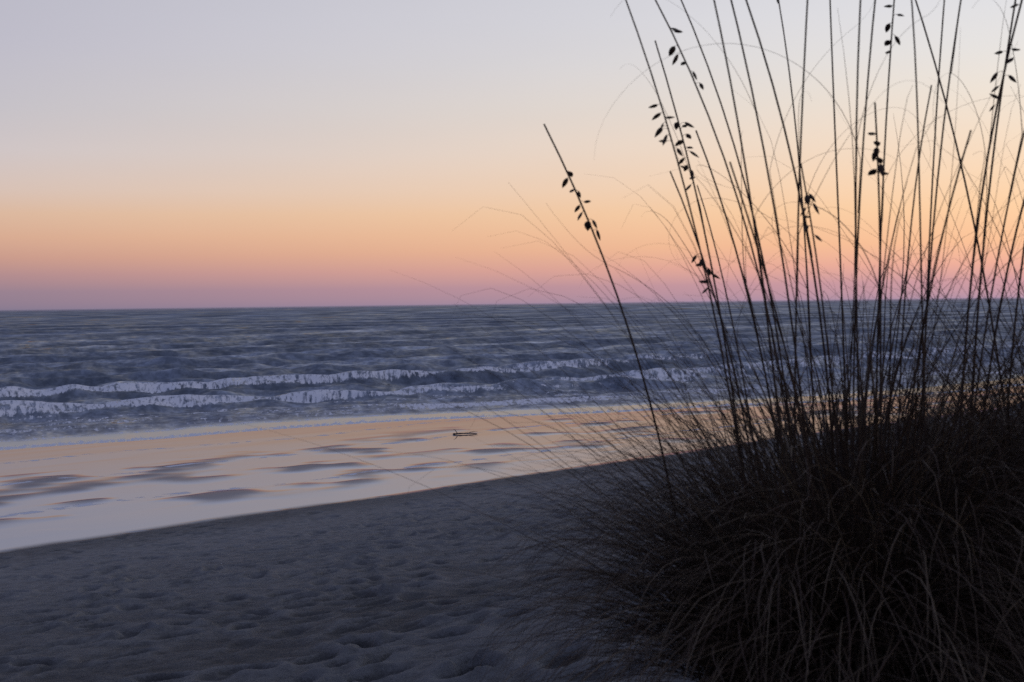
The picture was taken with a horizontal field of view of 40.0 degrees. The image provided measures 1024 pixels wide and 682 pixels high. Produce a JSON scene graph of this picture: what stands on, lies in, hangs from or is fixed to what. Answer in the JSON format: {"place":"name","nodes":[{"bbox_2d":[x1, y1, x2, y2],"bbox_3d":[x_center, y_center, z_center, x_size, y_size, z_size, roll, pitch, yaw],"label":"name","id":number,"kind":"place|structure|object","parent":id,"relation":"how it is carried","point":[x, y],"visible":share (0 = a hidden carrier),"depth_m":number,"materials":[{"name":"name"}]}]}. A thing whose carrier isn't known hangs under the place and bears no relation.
{"place":"outdoors","nodes":[
{"label":"outdoors","id":0,"kind":"place"},
{"bbox_2d":[0,386,1023,681],"bbox_3d":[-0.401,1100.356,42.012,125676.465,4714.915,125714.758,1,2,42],"label":"sand","id":1,"kind":"structure","parent":0,"point":[236,556],"depth_m":12.96,"materials":[{"name":"beige sand"}]},
{"bbox_2d":[453,430,476,434],"bbox_3d":[-0.964,1.885,29.268,0.543,0.122,0.101,-1,2,-13],"label":"driftwood stick","id":2,"kind":"object","parent":1,"relation":"on","point":[456,433],"visible":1,"depth_m":29.24,"materials":[{"name":"wood"}]},
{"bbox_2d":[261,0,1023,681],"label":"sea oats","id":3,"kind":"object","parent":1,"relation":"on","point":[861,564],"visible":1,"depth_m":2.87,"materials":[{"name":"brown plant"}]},
{"bbox_2d":[0,298,1023,450],"bbox_3d":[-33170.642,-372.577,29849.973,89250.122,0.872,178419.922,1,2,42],"label":"sea","id":4,"kind":"structure","parent":0,"point":[72,377],"depth_m":67.23,"materials":[{"name":"blue liquid"}]},
{"bbox_2d":[0,0,1023,310],"label":"sky","id":5,"kind":"structure","parent":0,"point":[155,154],"materials":[{"name":"orange"}]}
]}

